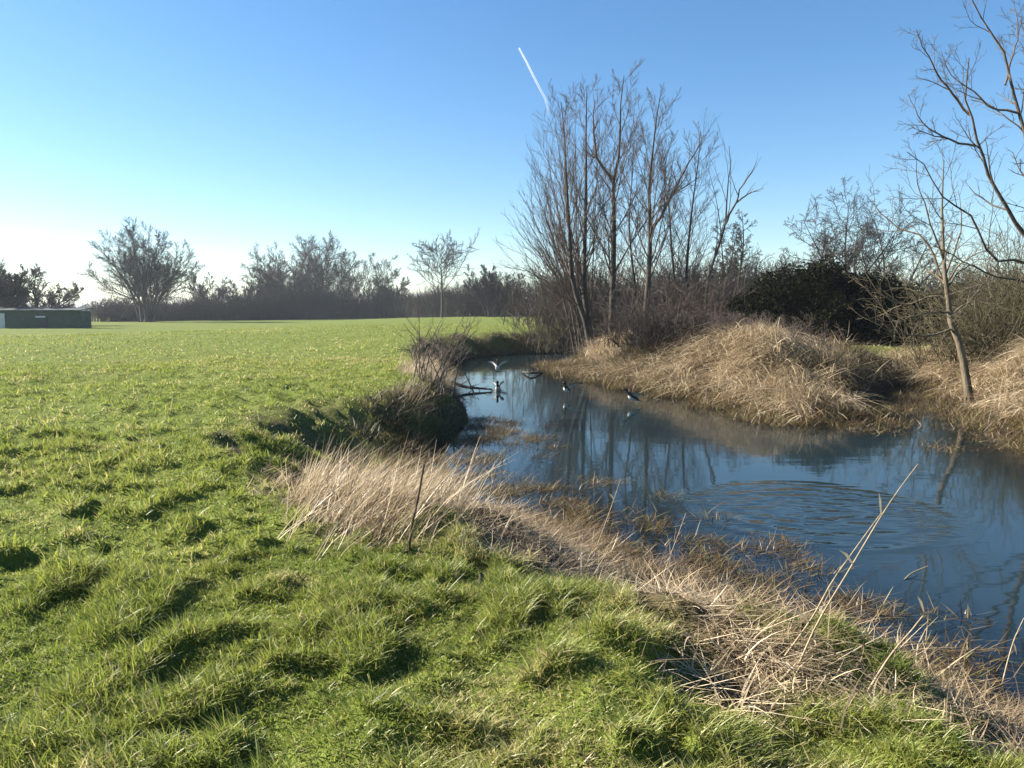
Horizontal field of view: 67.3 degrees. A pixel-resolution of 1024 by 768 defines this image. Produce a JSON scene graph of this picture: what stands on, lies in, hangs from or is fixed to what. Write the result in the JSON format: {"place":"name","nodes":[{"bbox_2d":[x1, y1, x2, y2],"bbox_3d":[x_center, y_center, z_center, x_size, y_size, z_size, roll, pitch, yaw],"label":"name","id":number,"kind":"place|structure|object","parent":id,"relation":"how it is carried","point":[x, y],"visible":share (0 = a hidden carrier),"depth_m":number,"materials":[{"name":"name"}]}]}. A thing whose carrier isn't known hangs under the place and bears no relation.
{"place":"outdoors","nodes":[
{"label":"outdoors","id":0,"kind":"place"},
{"bbox_2d":[0,312,1023,767],"bbox_3d":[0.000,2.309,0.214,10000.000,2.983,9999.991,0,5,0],"label":"ground","id":1,"kind":"structure","parent":0,"point":[316,438],"depth_m":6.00,"materials":[{"name":"green plant"}]},
{"bbox_2d":[0,258,48,306],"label":"tree","id":2,"kind":"object","parent":1,"relation":"on","point":[10,290],"visible":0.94,"depth_m":98.75,"materials":[{"name":"plant"}]},
{"bbox_2d":[7,263,83,306],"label":"tree","id":3,"kind":"object","parent":1,"relation":"on","point":[37,295],"visible":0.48,"depth_m":111.74,"materials":[{"name":"plant"}]},
{"bbox_2d":[0,307,92,328],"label":"shed","id":4,"kind":"structure","parent":1,"relation":"on","point":[40,317],"depth_m":94.68,"materials":[{"name":"metal"}]},
{"bbox_2d":[35,319,47,327],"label":"door","id":5,"kind":"structure","parent":4,"relation":"in","point":[39,323],"depth_m":94.68,"materials":[{"name":"metal"}]},
{"bbox_2d":[27,296,205,315],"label":"distant treeline","id":6,"kind":"object","parent":1,"relation":"on","point":[88,305],"visible":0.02,"depth_m":325.13,"materials":[{"name":"plant"}]},
{"bbox_2d":[77,217,205,321],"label":"willow tree","id":7,"kind":"object","parent":1,"relation":"on","point":[143,281],"visible":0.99,"depth_m":149.56,"materials":[{"name":"plant"}]},
{"bbox_2d":[184,271,232,302],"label":"tree","id":8,"kind":"object","parent":1,"relation":"on","point":[200,288],"visible":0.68,"depth_m":181.94,"materials":[{"name":"plant"}]},
{"bbox_2d":[217,278,271,309],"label":"tree","id":9,"kind":"object","parent":1,"relation":"on","point":[252,289],"visible":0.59,"depth_m":181.76,"materials":[{"name":"plant"}]},
{"bbox_2d":[82,273,411,321],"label":"hedge","id":10,"kind":"object","parent":1,"relation":"on","point":[323,304],"visible":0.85,"depth_m":183.59,"materials":[{"name":"plant"}]},
{"bbox_2d":[238,265,299,300],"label":"tree","id":11,"kind":"object","parent":1,"relation":"on","point":[268,279],"visible":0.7,"depth_m":192.70,"materials":[{"name":"plant"}]},
{"bbox_2d":[238,240,322,296],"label":"tree","id":12,"kind":"object","parent":1,"relation":"on","point":[308,272],"visible":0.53,"depth_m":208.42,"materials":[{"name":"plant"}]},
{"bbox_2d":[278,229,362,297],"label":"tree","id":13,"kind":"object","parent":1,"relation":"on","point":[322,272],"visible":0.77,"depth_m":219.49,"materials":[{"name":"plant"}]},
{"bbox_2d":[323,248,400,299],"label":"tree","id":14,"kind":"object","parent":1,"relation":"on","point":[357,281],"visible":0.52,"depth_m":235.26,"materials":[{"name":"plant"}]},
{"bbox_2d":[355,273,409,317],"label":"tree","id":15,"kind":"object","parent":1,"relation":"on","point":[383,296],"visible":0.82,"depth_m":227.41,"materials":[{"name":"plant"}]},
{"bbox_2d":[264,349,521,560],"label":"dead reeds","id":16,"kind":"object","parent":1,"relation":"on","point":[372,488],"visible":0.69,"depth_m":6.38,"materials":[{"name":"plant"}]},
{"bbox_2d":[408,464,424,550],"bbox_3d":[-0.661,0.907,5.326,0.166,0.697,0.036,-5,7,-42],"label":"wooden stake","id":17,"kind":"object","parent":1,"relation":"on","point":[415,508],"visible":0.83,"depth_m":5.30,"materials":[{"name":"brown wood"}]},
{"bbox_2d":[394,302,485,396],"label":"bank shrub","id":18,"kind":"object","parent":1,"relation":"on","point":[441,368],"visible":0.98,"depth_m":18.42,"materials":[{"name":"brown plant"}]},
{"bbox_2d":[407,229,479,317],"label":"alder tree","id":19,"kind":"object","parent":1,"relation":"on","point":[451,259],"visible":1,"depth_m":161.40,"materials":[{"name":"brown plant"}]},
{"bbox_2d":[338,330,594,456],"bbox_3d":[-0.698,-1.451,34.801,13.565,1.660,41.781,2,6,20],"label":"river bank","id":20,"kind":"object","parent":1,"relation":"on","point":[417,393],"visible":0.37,"depth_m":17.40,"materials":[{"name":"plant"}]},
{"bbox_2d":[479,573,483,585],"bbox_3d":[-0.184,1.225,4.560,0.036,0.211,0.031,-4,7,-37],"label":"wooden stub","id":21,"kind":"object","parent":1,"relation":"on","point":[481,575],"visible":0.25,"depth_m":4.54,"materials":[{"name":"wood"}]},
{"bbox_2d":[375,270,598,317],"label":"hedge","id":22,"kind":"object","parent":1,"relation":"on","point":[428,304],"visible":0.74,"depth_m":175.40,"materials":[{"name":"brown plant"}]},
{"bbox_2d":[463,264,533,316],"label":"field tree","id":23,"kind":"object","parent":1,"relation":"on","point":[487,287],"visible":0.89,"depth_m":160.46,"materials":[{"name":"plant"}]},
{"bbox_2d":[487,78,629,355],"bbox_3d":[2.645,-9.422,47.262,8.168,17.747,12.555,0,5,0],"label":"willow tree","id":24,"kind":"object","parent":1,"relation":"on","point":[569,293],"visible":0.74,"depth_m":45.12,"materials":[{"name":"brown plant"}]},
{"bbox_2d":[489,239,633,352],"bbox_3d":[3.188,-5.672,48.905,10.002,7.244,8.562,0,5,0],"label":"scrub bush","id":25,"kind":"object","parent":1,"relation":"on","point":[549,323],"visible":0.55,"depth_m":48.49,"materials":[{"name":"brown plant"}]},
{"bbox_2d":[525,74,644,347],"bbox_3d":[4.013,-9.257,43.077,7.010,16.855,6.464,3,6,31],"label":"alder tree","id":26,"kind":"object","parent":1,"relation":"on","point":[583,312],"visible":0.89,"depth_m":43.40,"materials":[{"name":"brown plant"}]},
{"bbox_2d":[591,479,620,561],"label":"reed stalk","id":27,"kind":"object","parent":1,"relation":"on","point":[606,519],"visible":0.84,"depth_m":7.29,"materials":[{"name":"plant"}]},
{"bbox_2d":[527,246,709,354],"bbox_3d":[7.021,-4.897,47.191,11.772,8.093,13.560,4,7,38],"label":"scrub bush","id":28,"kind":"object","parent":1,"relation":"on","point":[601,314],"visible":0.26,"depth_m":45.93,"materials":[{"name":"brown plant"}]},
{"bbox_2d":[557,59,688,337],"bbox_3d":[5.426,-9.540,42.799,6.320,16.627,6.701,-3,6,-32],"label":"alder tree","id":29,"kind":"object","parent":1,"relation":"on","point":[612,268],"visible":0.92,"depth_m":41.98,"materials":[{"name":"brown plant"}]},
{"bbox_2d":[234,444,1023,761],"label":"straw litter","id":30,"kind":"object","parent":1,"relation":"on","point":[560,544],"visible":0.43,"depth_m":4.17,"materials":[{"name":"beige plant"}]},
{"bbox_2d":[660,514,685,582],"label":"reed stalk","id":31,"kind":"object","parent":30,"relation":"on","point":[673,547],"visible":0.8,"depth_m":7.17,"materials":[{"name":"plant"}]},
{"bbox_2d":[784,515,879,655],"bbox_3d":[1.618,0.996,3.851,0.614,0.661,0.045,-2,6,-20],"label":"reed stalk","id":32,"kind":"object","parent":30,"relation":"on","point":[807,620],"visible":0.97,"depth_m":3.83,"materials":[{"name":"plant"}]},
{"bbox_2d":[589,120,670,305],"bbox_3d":[6.925,-8.230,47.215,5.828,14.977,5.381,2,6,19],"label":"alder tree","id":33,"kind":"object","parent":1,"relation":"on","point":[631,246],"visible":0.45,"depth_m":46.33,"materials":[{"name":"brown plant"}]},
{"bbox_2d":[601,84,717,321],"bbox_3d":[8.193,-8.651,41.205,7.362,13.798,5.193,-4,7,-38],"label":"alder tree","id":34,"kind":"object","parent":1,"relation":"on","point":[651,228],"visible":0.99,"depth_m":40.32,"materials":[{"name":"brown plant"}]},
{"bbox_2d":[624,120,722,308],"bbox_3d":[8.562,-7.972,42.243,6.108,13.140,4.723,3,6,26],"label":"alder tree","id":35,"kind":"object","parent":1,"relation":"on","point":[690,224],"visible":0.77,"depth_m":42.16,"materials":[{"name":"brown plant"}]},
{"bbox_2d":[585,293,765,350],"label":"scrub bush","id":36,"kind":"object","parent":1,"relation":"on","point":[649,333],"visible":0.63,"depth_m":29.38,"materials":[{"name":"brown plant"}]},
{"bbox_2d":[632,132,719,313],"bbox_3d":[9.770,-7.785,44.839,4.864,13.149,5.018,5,7,40],"label":"alder tree","id":37,"kind":"object","parent":1,"relation":"on","point":[672,257],"visible":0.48,"depth_m":44.34,"materials":[{"name":"brown plant"}]},
{"bbox_2d":[586,254,794,335],"bbox_3d":[9.292,-4.175,41.327,10.674,5.344,11.205,0,5,0],"label":"scrub bush","id":38,"kind":"object","parent":1,"relation":"on","point":[653,298],"visible":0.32,"depth_m":40.95,"materials":[{"name":"plant"}]},
{"bbox_2d":[622,255,781,330],"bbox_3d":[10.542,-4.365,40.414,9.820,4.927,9.624,-1,6,-15],"label":"scrub bush","id":39,"kind":"object","parent":1,"relation":"on","point":[716,305],"visible":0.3,"depth_m":39.31,"materials":[{"name":"plant"}]},
{"bbox_2d":[703,210,762,300],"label":"alder tree","id":40,"kind":"object","parent":1,"relation":"on","point":[732,248],"visible":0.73,"depth_m":61.40,"materials":[{"name":"brown plant"}]},
{"bbox_2d":[704,123,765,320],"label":"leaning tree","id":41,"kind":"object","parent":1,"relation":"on","point":[726,220],"visible":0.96,"depth_m":39.11,"materials":[{"name":"brown wood"}]},
{"bbox_2d":[641,308,845,348],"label":"scrub bush","id":42,"kind":"object","parent":1,"relation":"on","point":[734,318],"visible":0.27,"depth_m":28.74,"materials":[{"name":"plant"}]},
{"bbox_2d":[575,317,913,398],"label":"dry reeds","id":43,"kind":"object","parent":1,"relation":"on","point":[865,360],"visible":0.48,"depth_m":26.23,"materials":[{"name":"beige plant"}]},
{"bbox_2d":[641,248,850,309],"bbox_3d":[13.213,-4.495,44.205,12.860,7.559,9.711,0,5,0],"label":"scrub bush","id":44,"kind":"object","parent":1,"relation":"on","point":[744,283],"visible":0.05,"depth_m":43.54,"materials":[{"name":"brown plant"}]},
{"bbox_2d":[499,245,1023,325],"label":"hedge","id":45,"kind":"object","parent":1,"relation":"on","point":[929,286],"visible":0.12,"depth_m":67.06,"materials":[{"name":"plant"}]},
{"bbox_2d":[530,352,1023,456],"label":"water sedge","id":46,"kind":"object","parent":1,"relation":"on","point":[738,409],"visible":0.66,"depth_m":20.58,"materials":[{"name":"brown plant"}]},
{"bbox_2d":[572,317,1023,424],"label":"mound reeds","id":47,"kind":"object","parent":1,"relation":"on","point":[758,332],"visible":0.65,"depth_m":24.19,"materials":[{"name":"plant"}]},
{"bbox_2d":[774,226,866,281],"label":"oak tree","id":48,"kind":"object","parent":1,"relation":"on","point":[849,261],"visible":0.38,"depth_m":83.08,"materials":[{"name":"brown plant"}]},
{"bbox_2d":[723,254,937,346],"bbox_3d":[15.588,-3.906,37.262,10.819,4.602,5.730,0,5,0],"label":"ivy thicket","id":49,"kind":"object","parent":1,"relation":"on","point":[829,297],"visible":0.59,"depth_m":36.02,"materials":[{"name":"green plant"}]},
{"bbox_2d":[779,173,931,277],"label":"oak tree","id":50,"kind":"object","parent":1,"relation":"on","point":[879,235],"visible":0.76,"depth_m":89.77,"materials":[{"name":"brown plant"}]},
{"bbox_2d":[797,464,917,666],"bbox_3d":[1.732,0.881,3.838,0.860,0.901,0.047,-3,6,-27],"label":"reed stalk","id":51,"kind":"object","parent":1,"relation":"on","point":[830,600],"visible":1,"depth_m":3.80,"materials":[{"name":"plant"}]},
{"bbox_2d":[867,597,928,690],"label":"reed stalk","id":52,"kind":"object","parent":1,"relation":"on","point":[893,651],"visible":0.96,"depth_m":3.67,"materials":[{"name":"plant"}]},
{"bbox_2d":[838,194,974,284],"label":"oak tree","id":53,"kind":"object","parent":1,"relation":"on","point":[902,265],"visible":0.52,"depth_m":95.58,"materials":[{"name":"brown plant"}]},
{"bbox_2d":[844,137,1010,404],"bbox_3d":[11.674,-3.065,21.617,5.336,7.574,3.383,0,5,0],"label":"slim tree","id":54,"kind":"object","parent":1,"relation":"on","point":[963,362],"visible":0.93,"depth_m":21.46,"materials":[{"name":"brown plant"}]},
{"bbox_2d":[847,252,1023,366],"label":"scrub bush","id":55,"kind":"object","parent":1,"relation":"on","point":[975,344],"visible":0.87,"depth_m":26.61,"materials":[{"name":"brown plant"}]},
{"bbox_2d":[859,185,1023,349],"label":"scrub bush","id":56,"kind":"object","parent":1,"relation":"on","point":[981,293],"visible":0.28,"depth_m":30.13,"materials":[{"name":"brown plant"}]},
{"bbox_2d":[880,0,1023,348],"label":"overhanging tree","id":57,"kind":"object","parent":1,"relation":"on","point":[998,193],"visible":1,"depth_m":17.39,"materials":[{"name":"brown plant"}]},
{"bbox_2d":[909,282,1021,342],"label":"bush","id":58,"kind":"object","parent":1,"relation":"on","point":[918,284],"visible":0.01,"depth_m":45.87,"materials":[{"name":"brown plant"}]},
{"bbox_2d":[998,618,1023,696],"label":"reed stalk","id":59,"kind":"object","parent":1,"relation":"on","point":[1009,656],"visible":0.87,"depth_m":5.53,"materials":[{"name":"plant"}]},
{"bbox_2d":[0,0,1023,310],"label":"sky","id":60,"kind":"structure","parent":0,"point":[224,127],"materials":[{"name":"blue"}]},
{"bbox_2d":[518,48,530,68],"bbox_3d":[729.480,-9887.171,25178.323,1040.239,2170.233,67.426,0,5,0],"label":"contrail","id":61,"kind":"object","parent":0,"point":[524,58],"visible":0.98,"depth_m":25088.49,"materials":[{"name":"white"}]},
{"bbox_2d":[562,375,582,391],"bbox_3d":[1.847,0.010,23.610,0.634,0.572,0.672,0,5,0],"label":"duck","id":62,"kind":"object","parent":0,"point":[566,388],"visible":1,"depth_m":23.54},
{"bbox_2d":[623,388,645,401],"bbox_3d":[3.386,0.306,21.661,0.638,0.418,0.997,0,5,0],"label":"duck","id":63,"kind":"object","parent":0,"point":[633,397],"visible":1,"depth_m":21.54},
{"bbox_2d":[443,353,1023,684],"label":"water","id":64,"kind":"structure","parent":0,"point":[953,522],"depth_m":11.60,"materials":[{"name":"blue liquid"}]},
{"bbox_2d":[447,380,492,390],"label":"fallen branch","id":65,"kind":"object","parent":64,"relation":"in","point":[469,387],"visible":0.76,"depth_m":25.58,"materials":[{"name":"brown wood"}]},
{"bbox_2d":[487,359,507,371],"bbox_3d":[-0.584,-0.731,30.586,0.818,0.567,0.554,0,5,0],"label":"duck","id":66,"kind":"object","parent":64,"relation":"on","point":[497,366],"visible":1,"depth_m":30.60},
{"bbox_2d":[493,380,503,390],"bbox_3d":[-0.420,0.075,25.648,0.374,0.441,0.637,-2,6,-16],"label":"duck","id":67,"kind":"object","parent":64,"relation":"on","point":[497,387],"visible":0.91,"depth_m":25.55},
{"bbox_2d":[522,365,542,374],"bbox_3d":[0.879,-0.412,32.325,1.112,1.122,1.593,1,6,13],"label":"drift log","id":68,"kind":"object","parent":64,"relation":"in","point":[527,372],"visible":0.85,"depth_m":31.97,"materials":[{"name":"wood"}]},
{"bbox_2d":[363,381,1023,744],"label":"drowned weed","id":69,"kind":"object","parent":64,"relation":"on","point":[468,428],"visible":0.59,"depth_m":8.58,"materials":[{"name":"brown plant"}]}
]}

